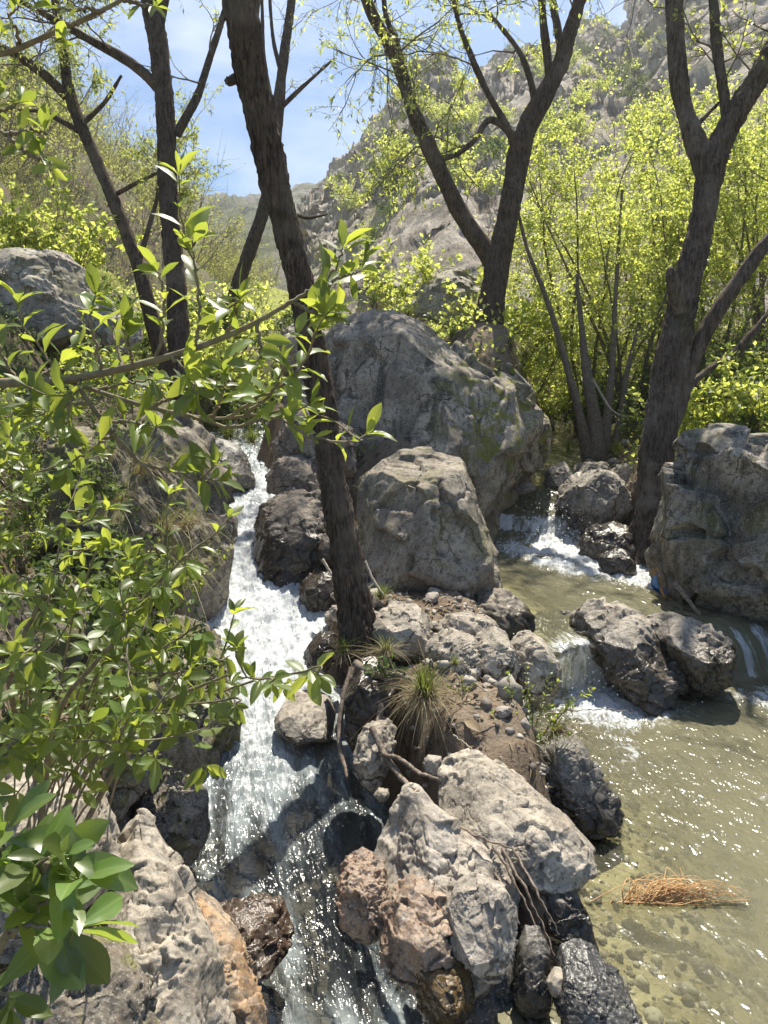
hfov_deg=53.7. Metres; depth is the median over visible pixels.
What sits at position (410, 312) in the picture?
grass tuft
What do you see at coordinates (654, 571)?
stick
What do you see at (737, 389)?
bank bush
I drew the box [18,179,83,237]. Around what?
hillside bush
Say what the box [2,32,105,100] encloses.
hillside bush
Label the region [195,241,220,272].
hillside bush
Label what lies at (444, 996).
boulder
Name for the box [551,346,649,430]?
bank bush
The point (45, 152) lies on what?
hillside bush
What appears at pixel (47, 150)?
hillside bush
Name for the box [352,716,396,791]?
boulder
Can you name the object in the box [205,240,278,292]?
hillside bush
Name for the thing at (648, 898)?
root tuft
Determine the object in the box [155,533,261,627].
grass tuft
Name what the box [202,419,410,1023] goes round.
water
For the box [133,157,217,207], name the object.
hillside bush
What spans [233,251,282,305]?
hillside bush
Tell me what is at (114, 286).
hillside bush
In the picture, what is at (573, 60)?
scree bush
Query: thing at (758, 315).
spring tree
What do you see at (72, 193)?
hillside bush
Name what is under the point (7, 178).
hillside bush
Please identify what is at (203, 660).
shrub
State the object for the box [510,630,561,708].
boulder
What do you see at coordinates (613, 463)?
cobble
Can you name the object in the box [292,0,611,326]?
forked tree
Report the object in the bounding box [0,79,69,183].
hanging sprig
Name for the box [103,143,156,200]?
hillside bush
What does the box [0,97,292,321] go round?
hills
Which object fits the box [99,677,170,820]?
boulder
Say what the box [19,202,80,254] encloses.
hillside bush
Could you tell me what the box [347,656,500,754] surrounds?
grass tuft
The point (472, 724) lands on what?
leaf litter
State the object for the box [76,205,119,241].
hillside bush
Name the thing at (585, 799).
boulder
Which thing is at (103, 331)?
boulder
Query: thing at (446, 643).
boulder
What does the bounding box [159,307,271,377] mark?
bank bush
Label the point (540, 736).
leafy weed
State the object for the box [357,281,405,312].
boulder
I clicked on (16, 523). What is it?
shrub
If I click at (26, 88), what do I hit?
hillside bush
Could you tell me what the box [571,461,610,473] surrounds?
boulder
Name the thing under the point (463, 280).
boulder
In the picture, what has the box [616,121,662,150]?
scree bush
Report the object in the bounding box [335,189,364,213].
scree bush
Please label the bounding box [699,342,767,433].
bank bush
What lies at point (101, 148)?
hillside bush
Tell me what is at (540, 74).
scree bush
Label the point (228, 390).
bank bush
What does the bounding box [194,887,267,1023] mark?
boulder
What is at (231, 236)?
hillside bush
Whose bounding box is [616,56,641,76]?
scree bush
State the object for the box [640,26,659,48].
scree bush
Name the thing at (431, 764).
boulder
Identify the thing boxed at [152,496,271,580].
grass tuft
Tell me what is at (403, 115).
scree bush
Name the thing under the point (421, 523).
boulder
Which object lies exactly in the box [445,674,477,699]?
leafy weed
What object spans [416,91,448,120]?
scree bush
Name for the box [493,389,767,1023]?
water
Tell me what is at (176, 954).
boulder
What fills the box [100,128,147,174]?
hillside bush
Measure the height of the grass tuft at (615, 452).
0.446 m
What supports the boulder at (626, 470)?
on the ground
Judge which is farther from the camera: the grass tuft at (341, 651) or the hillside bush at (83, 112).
the hillside bush at (83, 112)
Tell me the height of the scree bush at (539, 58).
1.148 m
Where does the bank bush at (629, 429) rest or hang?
on the ground
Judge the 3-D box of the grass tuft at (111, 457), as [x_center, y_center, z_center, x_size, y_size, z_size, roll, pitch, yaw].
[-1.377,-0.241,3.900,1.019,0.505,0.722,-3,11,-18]
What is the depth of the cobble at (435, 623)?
3.67 m
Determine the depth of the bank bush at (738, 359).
7.83 m
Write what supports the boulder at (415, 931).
on the boulder at (426, 837)
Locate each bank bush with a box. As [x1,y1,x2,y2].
[0,168,161,270]
[0,174,94,253]
[0,230,14,248]
[84,264,148,354]
[85,290,167,370]
[98,259,121,302]
[139,314,267,411]
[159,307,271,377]
[162,288,263,348]
[187,276,290,359]
[199,367,280,437]
[209,349,279,430]
[228,353,287,408]
[274,286,347,329]
[319,233,462,310]
[326,287,351,330]
[438,296,590,393]
[441,264,623,368]
[519,327,578,389]
[524,341,580,394]
[524,368,607,435]
[539,367,632,428]
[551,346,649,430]
[577,345,640,400]
[585,364,647,427]
[613,381,687,454]
[625,378,766,433]
[627,381,767,437]
[630,336,708,378]
[632,335,728,404]
[680,341,767,432]
[693,329,766,409]
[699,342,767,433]
[705,314,753,375]
[732,348,767,382]
[734,337,767,365]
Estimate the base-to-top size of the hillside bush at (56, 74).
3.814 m
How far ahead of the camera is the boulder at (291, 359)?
8.79 m
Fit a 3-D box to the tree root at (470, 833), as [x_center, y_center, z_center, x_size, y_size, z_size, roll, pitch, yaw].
[0.290,1.003,2.387,0.360,0.037,0.040,7,12,36]
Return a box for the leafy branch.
[0,149,396,510]
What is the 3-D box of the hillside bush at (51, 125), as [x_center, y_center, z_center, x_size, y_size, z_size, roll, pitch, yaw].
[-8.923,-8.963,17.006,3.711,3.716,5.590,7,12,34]
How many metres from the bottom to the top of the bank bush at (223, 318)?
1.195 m
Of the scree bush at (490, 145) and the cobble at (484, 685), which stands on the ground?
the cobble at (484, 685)
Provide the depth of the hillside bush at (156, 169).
48.45 m
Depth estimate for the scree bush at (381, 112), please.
85.35 m
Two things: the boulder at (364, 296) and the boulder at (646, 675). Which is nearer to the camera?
the boulder at (646, 675)
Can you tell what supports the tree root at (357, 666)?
on the boulder at (364, 698)
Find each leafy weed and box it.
[362,652,408,680]
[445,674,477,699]
[489,660,595,744]
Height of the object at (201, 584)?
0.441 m
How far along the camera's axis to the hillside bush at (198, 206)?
44.62 m
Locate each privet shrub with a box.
[0,386,111,610]
[0,448,336,867]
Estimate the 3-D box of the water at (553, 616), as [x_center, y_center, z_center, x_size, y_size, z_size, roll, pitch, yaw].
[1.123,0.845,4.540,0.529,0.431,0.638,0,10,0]
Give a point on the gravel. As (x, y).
(687, 991)
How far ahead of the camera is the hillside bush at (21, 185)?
17.03 m
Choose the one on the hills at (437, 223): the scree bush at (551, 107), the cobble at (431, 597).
the scree bush at (551, 107)
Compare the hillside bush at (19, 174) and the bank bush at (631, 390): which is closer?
the bank bush at (631, 390)
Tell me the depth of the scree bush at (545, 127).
35.09 m
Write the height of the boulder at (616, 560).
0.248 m
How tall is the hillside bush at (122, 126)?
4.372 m
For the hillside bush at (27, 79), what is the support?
on the hills at (276, 298)
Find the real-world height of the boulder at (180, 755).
0.896 m
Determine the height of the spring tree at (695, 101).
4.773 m
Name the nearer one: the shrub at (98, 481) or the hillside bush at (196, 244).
the shrub at (98, 481)
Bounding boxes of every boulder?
[0,247,101,352]
[0,573,109,695]
[0,756,120,963]
[0,914,160,1023]
[32,402,237,621]
[85,808,236,1023]
[89,305,142,356]
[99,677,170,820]
[132,770,210,866]
[146,615,243,792]
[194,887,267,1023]
[215,438,255,492]
[219,891,294,982]
[253,481,326,587]
[264,453,319,494]
[271,407,356,479]
[274,690,334,745]
[279,324,327,376]
[280,309,552,517]
[298,567,334,612]
[303,631,337,673]
[317,533,330,567]
[334,846,388,945]
[343,656,398,752]
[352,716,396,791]
[356,447,502,599]
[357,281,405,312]
[372,601,433,661]
[374,782,520,1016]
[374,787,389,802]
[377,874,455,995]
[403,267,481,329]
[413,959,474,1023]
[422,755,441,775]
[424,627,482,679]
[437,748,596,894]
[438,610,498,636]
[445,869,517,983]
[465,938,517,1023]
[474,626,520,680]
[475,587,535,640]
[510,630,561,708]
[511,924,553,1023]
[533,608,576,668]
[536,717,624,839]
[542,461,573,498]
[543,887,598,951]
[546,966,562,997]
[553,938,642,1023]
[555,468,632,539]
[569,596,689,716]
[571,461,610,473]
[576,521,636,559]
[596,547,636,575]
[609,463,634,480]
[644,423,767,621]
[645,612,738,698]
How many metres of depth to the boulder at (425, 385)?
6.39 m
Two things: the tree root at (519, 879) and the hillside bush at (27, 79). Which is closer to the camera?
the tree root at (519, 879)
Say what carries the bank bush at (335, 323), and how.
on the ground
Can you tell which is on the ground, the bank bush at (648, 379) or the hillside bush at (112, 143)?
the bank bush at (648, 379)
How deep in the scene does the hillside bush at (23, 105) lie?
21.82 m
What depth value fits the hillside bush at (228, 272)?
32.84 m
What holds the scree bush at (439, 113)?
on the hills at (437, 223)
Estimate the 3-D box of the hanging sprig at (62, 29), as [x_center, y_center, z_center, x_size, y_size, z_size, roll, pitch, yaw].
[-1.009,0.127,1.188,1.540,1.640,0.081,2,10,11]
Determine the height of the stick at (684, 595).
0.154 m
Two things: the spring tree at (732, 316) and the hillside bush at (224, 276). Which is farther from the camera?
the hillside bush at (224, 276)
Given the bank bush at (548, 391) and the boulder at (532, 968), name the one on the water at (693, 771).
the boulder at (532, 968)
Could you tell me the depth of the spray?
4.55 m
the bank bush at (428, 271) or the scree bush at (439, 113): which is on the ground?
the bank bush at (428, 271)
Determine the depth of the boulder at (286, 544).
5.11 m
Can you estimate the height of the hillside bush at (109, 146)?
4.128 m
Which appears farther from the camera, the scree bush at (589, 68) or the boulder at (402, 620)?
the scree bush at (589, 68)
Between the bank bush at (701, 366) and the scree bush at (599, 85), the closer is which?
the bank bush at (701, 366)
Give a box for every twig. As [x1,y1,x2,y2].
[452,734,471,748]
[474,682,493,696]
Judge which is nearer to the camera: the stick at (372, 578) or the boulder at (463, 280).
the stick at (372, 578)
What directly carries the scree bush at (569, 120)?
on the hills at (437, 223)
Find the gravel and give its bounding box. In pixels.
[123,335,755,1023]
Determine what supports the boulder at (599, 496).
on the ground
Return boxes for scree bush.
[328,173,358,199]
[329,168,346,182]
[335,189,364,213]
[341,184,365,210]
[355,153,389,178]
[357,217,383,246]
[359,126,371,133]
[362,161,377,195]
[369,152,413,199]
[373,189,408,220]
[377,104,385,121]
[378,120,420,168]
[382,155,409,177]
[397,110,407,121]
[407,164,426,188]
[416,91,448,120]
[417,51,448,73]
[419,124,477,167]
[427,103,455,120]
[431,115,471,139]
[438,95,475,120]
[443,66,467,82]
[445,68,478,97]
[446,153,504,196]
[456,100,483,129]
[465,163,488,187]
[471,96,487,111]
[472,131,504,160]
[473,125,515,165]
[486,100,518,118]
[489,57,499,70]
[503,39,513,49]
[530,57,542,67]
[533,57,544,79]
[534,108,574,150]
[539,103,574,133]
[543,99,586,128]
[555,80,590,111]
[560,104,601,141]
[561,110,579,131]
[570,48,592,65]
[573,57,597,75]
[575,38,596,54]
[576,90,593,107]
[587,70,613,93]
[599,62,626,75]
[599,99,649,133]
[600,22,618,39]
[603,66,631,86]
[613,74,652,102]
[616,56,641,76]
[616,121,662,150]
[618,93,668,134]
[621,57,642,77]
[622,125,655,149]
[632,25,651,47]
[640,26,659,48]
[642,68,656,86]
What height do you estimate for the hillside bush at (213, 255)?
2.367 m
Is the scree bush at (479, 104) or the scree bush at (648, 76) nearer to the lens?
the scree bush at (648, 76)
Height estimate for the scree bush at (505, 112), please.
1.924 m
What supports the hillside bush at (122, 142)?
on the hills at (276, 298)
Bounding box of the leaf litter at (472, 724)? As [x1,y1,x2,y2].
[0,410,556,964]
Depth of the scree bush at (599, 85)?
44.37 m
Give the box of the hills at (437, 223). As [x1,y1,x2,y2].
[296,0,767,359]
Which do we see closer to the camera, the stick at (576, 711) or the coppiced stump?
the stick at (576, 711)
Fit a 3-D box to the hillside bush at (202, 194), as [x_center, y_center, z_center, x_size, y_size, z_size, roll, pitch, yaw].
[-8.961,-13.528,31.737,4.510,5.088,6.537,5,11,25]
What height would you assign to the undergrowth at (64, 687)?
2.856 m
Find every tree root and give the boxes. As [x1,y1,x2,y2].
[337,666,355,777]
[352,660,415,681]
[369,726,408,783]
[376,702,383,720]
[377,752,438,780]
[460,826,530,853]
[491,845,534,924]
[494,872,519,924]
[501,848,554,957]
[511,846,558,934]
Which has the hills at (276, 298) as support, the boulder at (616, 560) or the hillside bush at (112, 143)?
the hillside bush at (112, 143)
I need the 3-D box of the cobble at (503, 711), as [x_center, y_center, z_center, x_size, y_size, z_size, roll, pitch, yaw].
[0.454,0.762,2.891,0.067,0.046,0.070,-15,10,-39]
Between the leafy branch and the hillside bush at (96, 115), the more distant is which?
the hillside bush at (96, 115)
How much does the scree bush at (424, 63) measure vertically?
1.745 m
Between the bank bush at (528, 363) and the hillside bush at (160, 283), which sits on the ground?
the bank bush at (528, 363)
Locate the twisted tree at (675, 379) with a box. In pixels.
[578,0,767,570]
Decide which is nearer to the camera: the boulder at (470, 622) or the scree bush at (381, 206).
the boulder at (470, 622)
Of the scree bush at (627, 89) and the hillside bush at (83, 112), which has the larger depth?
the scree bush at (627, 89)
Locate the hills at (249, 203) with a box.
[182,181,321,291]
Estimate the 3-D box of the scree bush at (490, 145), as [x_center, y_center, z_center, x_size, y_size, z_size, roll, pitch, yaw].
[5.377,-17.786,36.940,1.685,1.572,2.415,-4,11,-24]
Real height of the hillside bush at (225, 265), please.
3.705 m
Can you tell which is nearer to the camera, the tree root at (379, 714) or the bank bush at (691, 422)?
the tree root at (379, 714)
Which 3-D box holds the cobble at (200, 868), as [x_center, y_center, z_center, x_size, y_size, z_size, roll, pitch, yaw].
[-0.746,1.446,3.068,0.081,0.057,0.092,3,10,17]
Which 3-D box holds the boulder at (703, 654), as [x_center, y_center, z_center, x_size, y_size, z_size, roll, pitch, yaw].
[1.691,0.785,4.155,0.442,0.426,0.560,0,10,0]
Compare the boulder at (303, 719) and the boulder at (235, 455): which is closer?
the boulder at (303, 719)
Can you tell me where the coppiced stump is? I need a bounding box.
[519,189,645,461]
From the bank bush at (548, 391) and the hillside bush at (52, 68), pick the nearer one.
the bank bush at (548, 391)
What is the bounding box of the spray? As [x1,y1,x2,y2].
[218,488,702,1022]
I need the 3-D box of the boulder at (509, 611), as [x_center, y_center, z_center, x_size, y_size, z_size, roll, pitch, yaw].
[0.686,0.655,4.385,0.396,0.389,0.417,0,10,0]
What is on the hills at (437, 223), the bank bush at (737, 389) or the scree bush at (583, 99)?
the scree bush at (583, 99)
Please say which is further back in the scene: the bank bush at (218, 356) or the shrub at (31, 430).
the bank bush at (218, 356)
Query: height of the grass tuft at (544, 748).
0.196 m
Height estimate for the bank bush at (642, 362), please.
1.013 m
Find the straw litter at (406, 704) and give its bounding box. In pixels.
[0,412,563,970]
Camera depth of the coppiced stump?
8.15 m
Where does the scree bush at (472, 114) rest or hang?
on the hills at (437, 223)
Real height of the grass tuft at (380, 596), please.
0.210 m
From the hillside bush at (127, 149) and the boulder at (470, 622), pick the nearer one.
the boulder at (470, 622)
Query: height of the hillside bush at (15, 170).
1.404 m
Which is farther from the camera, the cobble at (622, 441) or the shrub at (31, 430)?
the cobble at (622, 441)
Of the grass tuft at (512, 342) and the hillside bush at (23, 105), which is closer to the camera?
the grass tuft at (512, 342)
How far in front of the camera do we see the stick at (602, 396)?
7.93 m
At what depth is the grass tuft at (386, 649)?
3.24 m
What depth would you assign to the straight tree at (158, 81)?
6.92 m
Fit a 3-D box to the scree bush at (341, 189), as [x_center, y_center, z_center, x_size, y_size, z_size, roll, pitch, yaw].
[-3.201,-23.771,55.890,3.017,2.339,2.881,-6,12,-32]
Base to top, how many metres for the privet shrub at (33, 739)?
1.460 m
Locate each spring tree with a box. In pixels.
[465,114,767,435]
[470,86,752,438]
[487,123,683,384]
[537,41,767,352]
[580,68,767,405]
[640,81,767,366]
[698,101,767,334]
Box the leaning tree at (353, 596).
[222,0,393,685]
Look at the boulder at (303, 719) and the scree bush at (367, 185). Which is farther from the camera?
the scree bush at (367, 185)
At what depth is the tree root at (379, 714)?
3.07 m
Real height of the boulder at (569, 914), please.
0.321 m
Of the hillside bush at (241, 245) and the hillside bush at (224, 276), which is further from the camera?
the hillside bush at (241, 245)
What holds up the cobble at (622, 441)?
on the ground
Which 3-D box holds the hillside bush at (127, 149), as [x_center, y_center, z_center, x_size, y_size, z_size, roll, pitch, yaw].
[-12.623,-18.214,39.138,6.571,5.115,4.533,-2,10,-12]
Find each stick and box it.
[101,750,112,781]
[321,558,331,575]
[364,561,383,595]
[536,708,628,716]
[592,378,644,417]
[651,568,665,597]
[673,581,700,615]
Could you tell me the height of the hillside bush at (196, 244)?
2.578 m
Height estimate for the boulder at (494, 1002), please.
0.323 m
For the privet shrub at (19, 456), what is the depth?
1.77 m
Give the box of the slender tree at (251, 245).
[213,0,332,369]
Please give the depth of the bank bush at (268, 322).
10.95 m
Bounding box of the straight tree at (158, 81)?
[0,0,225,426]
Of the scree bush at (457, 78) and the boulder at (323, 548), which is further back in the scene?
the scree bush at (457, 78)
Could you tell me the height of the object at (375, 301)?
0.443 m
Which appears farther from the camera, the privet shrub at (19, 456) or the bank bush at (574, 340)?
the bank bush at (574, 340)
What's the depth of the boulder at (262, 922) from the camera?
2.46 m
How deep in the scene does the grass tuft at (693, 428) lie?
6.41 m
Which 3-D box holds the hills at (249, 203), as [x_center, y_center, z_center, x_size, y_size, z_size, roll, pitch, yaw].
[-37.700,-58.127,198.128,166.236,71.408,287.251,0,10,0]
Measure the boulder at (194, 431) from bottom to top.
1.966 m
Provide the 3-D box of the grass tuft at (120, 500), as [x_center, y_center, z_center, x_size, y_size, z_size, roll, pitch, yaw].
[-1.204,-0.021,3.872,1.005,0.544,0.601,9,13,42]
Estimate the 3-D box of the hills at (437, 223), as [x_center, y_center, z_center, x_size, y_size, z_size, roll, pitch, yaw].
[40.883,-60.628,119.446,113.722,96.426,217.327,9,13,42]
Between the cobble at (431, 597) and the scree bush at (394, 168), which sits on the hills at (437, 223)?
the scree bush at (394, 168)
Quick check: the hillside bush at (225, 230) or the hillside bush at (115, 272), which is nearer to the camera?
the hillside bush at (115, 272)
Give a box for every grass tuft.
[47,422,210,510]
[103,460,227,576]
[114,431,251,565]
[124,484,256,580]
[142,509,242,612]
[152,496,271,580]
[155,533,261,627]
[212,421,259,441]
[236,424,264,446]
[323,634,363,673]
[326,634,415,681]
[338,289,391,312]
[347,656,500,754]
[369,581,401,607]
[399,298,424,318]
[439,321,473,342]
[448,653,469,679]
[504,332,541,358]
[529,717,561,768]
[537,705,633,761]
[549,438,579,458]
[598,438,627,461]
[622,421,710,473]
[712,415,737,422]
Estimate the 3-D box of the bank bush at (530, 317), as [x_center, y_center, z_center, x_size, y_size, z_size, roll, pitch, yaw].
[1.558,-2.243,8.802,1.530,1.236,1.883,-6,12,-32]
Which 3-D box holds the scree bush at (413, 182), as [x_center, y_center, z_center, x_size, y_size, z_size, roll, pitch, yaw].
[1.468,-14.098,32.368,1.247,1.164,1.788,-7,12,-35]
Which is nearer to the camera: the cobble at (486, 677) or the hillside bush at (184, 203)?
the cobble at (486, 677)
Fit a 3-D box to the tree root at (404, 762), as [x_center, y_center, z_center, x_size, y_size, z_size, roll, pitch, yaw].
[0.078,0.923,2.748,0.022,0.074,0.368,-7,12,-34]
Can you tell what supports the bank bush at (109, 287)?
on the ground
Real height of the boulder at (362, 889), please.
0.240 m
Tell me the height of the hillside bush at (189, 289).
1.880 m
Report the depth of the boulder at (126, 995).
1.52 m
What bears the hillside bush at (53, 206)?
on the hills at (276, 298)
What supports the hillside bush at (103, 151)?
on the hills at (276, 298)
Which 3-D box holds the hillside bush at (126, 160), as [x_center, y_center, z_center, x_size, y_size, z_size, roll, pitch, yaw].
[-9.043,-11.727,25.087,5.894,3.918,3.912,-9,13,-41]
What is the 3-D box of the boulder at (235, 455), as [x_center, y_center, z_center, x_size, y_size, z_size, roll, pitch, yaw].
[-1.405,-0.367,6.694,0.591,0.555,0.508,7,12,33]
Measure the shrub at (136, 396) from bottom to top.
0.645 m
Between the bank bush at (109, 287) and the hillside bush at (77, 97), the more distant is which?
the hillside bush at (77, 97)
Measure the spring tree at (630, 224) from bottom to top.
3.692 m
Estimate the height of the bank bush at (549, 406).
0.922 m
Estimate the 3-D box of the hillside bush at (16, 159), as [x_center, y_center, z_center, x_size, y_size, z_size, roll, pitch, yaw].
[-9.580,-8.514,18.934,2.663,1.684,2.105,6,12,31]
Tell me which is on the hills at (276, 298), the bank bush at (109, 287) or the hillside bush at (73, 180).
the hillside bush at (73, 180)
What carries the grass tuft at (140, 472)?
on the boulder at (194, 431)
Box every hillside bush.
[0,3,53,126]
[0,13,72,99]
[0,17,123,199]
[0,29,57,123]
[0,45,102,139]
[0,56,120,168]
[0,67,99,210]
[0,104,85,194]
[0,141,45,193]
[0,156,44,196]
[0,158,35,188]
[0,159,45,199]
[0,168,16,186]
[0,176,77,220]
[1,23,63,129]
[1,147,99,218]
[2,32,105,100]
[2,37,80,112]
[2,67,131,158]
[9,45,127,142]
[13,142,108,203]
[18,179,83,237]
[19,174,96,247]
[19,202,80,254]
[26,91,117,140]
[28,190,94,230]
[33,86,107,127]
[41,90,205,194]
[54,76,122,141]
[55,84,142,167]
[60,120,156,189]
[63,131,122,172]
[73,133,128,174]
[74,151,191,252]
[75,128,127,163]
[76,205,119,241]
[82,249,132,287]
[92,233,161,283]
[95,111,155,172]
[96,110,200,203]
[99,270,123,292]
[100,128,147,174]
[101,119,245,216]
[103,132,156,184]
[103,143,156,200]
[104,150,242,256]
[106,148,156,201]
[124,175,218,219]
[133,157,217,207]
[135,132,197,187]
[144,176,271,274]
[150,266,165,291]
[159,264,218,296]
[178,190,266,270]
[180,218,213,261]
[183,205,218,239]
[185,195,212,221]
[185,230,236,273]
[191,232,281,294]
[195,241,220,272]
[196,197,260,280]
[196,257,236,291]
[202,249,263,298]
[205,210,271,272]
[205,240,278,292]
[206,242,240,265]
[227,251,276,281]
[229,235,284,285]
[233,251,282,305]
[251,264,279,282]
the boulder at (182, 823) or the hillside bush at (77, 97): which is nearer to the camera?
the boulder at (182, 823)
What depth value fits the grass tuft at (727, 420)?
6.36 m
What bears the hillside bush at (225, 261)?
on the hills at (276, 298)
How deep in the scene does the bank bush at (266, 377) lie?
10.38 m
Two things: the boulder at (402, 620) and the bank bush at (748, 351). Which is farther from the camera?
the bank bush at (748, 351)
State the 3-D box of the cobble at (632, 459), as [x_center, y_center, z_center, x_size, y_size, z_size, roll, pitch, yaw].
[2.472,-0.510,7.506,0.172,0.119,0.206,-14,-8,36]
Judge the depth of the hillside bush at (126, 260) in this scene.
20.49 m
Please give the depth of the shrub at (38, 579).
2.82 m
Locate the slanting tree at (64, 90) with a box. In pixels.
[0,0,229,393]
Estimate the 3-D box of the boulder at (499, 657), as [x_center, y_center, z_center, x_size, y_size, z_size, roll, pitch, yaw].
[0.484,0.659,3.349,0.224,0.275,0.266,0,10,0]
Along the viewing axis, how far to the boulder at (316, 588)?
4.72 m
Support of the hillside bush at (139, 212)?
on the hills at (276, 298)
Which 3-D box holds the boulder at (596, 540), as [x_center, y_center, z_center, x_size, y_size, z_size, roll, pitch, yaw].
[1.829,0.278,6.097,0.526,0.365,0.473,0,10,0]
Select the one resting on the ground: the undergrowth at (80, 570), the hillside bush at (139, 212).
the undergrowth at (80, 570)
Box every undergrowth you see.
[0,224,346,448]
[0,302,157,747]
[0,482,140,971]
[347,282,767,477]
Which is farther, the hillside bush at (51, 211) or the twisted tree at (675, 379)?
the hillside bush at (51, 211)
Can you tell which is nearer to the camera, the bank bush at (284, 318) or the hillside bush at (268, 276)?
the bank bush at (284, 318)
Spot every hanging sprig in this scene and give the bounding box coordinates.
[0,0,172,56]
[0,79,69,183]
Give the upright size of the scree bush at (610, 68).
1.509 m
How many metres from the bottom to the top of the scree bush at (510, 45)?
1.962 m
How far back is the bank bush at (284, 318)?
12.60 m
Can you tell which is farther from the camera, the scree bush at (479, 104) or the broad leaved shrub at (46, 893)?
the scree bush at (479, 104)
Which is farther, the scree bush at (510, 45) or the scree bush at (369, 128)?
the scree bush at (510, 45)
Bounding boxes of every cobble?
[192,860,208,876]
[324,611,331,625]
[329,605,336,621]
[371,593,377,608]
[425,592,438,603]
[431,621,438,630]
[482,674,493,682]
[482,682,490,687]
[494,705,512,718]
[518,482,535,497]
[524,529,535,537]
[607,458,619,466]
[620,439,629,446]
[625,455,637,462]
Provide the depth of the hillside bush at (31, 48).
42.60 m
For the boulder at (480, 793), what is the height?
0.335 m
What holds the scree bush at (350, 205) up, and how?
on the hills at (437, 223)
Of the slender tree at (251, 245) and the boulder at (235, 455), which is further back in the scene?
the slender tree at (251, 245)
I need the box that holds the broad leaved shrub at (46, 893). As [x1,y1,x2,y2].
[0,779,140,1023]
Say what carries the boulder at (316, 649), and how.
on the ground
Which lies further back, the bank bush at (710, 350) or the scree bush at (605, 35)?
the scree bush at (605, 35)
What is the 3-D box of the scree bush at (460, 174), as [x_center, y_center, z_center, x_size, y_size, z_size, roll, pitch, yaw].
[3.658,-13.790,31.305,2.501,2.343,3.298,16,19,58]
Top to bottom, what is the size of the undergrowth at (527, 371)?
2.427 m
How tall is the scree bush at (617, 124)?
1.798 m
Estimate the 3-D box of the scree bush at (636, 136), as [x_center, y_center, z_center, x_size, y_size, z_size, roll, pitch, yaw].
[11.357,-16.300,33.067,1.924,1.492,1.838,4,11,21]
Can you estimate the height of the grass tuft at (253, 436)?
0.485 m
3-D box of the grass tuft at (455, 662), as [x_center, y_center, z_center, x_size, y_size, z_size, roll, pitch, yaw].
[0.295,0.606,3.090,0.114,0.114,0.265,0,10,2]
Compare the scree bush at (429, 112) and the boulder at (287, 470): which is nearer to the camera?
the boulder at (287, 470)
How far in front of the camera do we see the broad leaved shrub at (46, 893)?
0.71 m
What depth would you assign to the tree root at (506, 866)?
2.22 m
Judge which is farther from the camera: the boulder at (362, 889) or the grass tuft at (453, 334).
the grass tuft at (453, 334)
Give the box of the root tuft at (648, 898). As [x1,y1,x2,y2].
[589,867,749,905]
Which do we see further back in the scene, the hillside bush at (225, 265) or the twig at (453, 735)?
the hillside bush at (225, 265)
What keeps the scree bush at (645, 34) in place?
on the hills at (437, 223)
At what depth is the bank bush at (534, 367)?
10.88 m
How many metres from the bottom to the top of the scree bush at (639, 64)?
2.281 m
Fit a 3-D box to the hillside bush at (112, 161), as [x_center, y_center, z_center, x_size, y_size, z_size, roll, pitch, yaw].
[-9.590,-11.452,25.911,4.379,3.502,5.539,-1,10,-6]
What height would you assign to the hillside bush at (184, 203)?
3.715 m
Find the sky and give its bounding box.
[0,0,626,196]
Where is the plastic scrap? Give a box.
[651,572,667,594]
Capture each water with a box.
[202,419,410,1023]
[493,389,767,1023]
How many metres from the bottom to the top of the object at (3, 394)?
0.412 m
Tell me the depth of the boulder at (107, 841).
1.76 m
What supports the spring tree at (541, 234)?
on the ground
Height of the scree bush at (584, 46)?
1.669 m
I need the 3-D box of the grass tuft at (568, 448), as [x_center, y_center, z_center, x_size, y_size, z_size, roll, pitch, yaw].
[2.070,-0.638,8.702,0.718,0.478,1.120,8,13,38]
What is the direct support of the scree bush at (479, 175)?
on the hills at (437, 223)
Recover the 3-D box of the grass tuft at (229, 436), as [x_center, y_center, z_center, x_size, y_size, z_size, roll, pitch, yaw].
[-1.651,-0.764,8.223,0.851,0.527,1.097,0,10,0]
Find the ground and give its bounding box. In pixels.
[0,118,767,1023]
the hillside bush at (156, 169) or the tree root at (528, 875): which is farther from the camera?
the hillside bush at (156, 169)
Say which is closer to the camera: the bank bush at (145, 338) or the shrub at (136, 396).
the shrub at (136, 396)
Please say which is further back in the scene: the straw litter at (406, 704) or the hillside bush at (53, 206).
the hillside bush at (53, 206)
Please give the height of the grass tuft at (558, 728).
0.198 m
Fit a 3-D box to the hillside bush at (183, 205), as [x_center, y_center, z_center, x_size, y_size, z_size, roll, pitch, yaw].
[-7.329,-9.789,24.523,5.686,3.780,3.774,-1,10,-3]
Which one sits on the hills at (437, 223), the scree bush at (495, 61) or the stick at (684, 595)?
the scree bush at (495, 61)
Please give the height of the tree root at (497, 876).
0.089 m

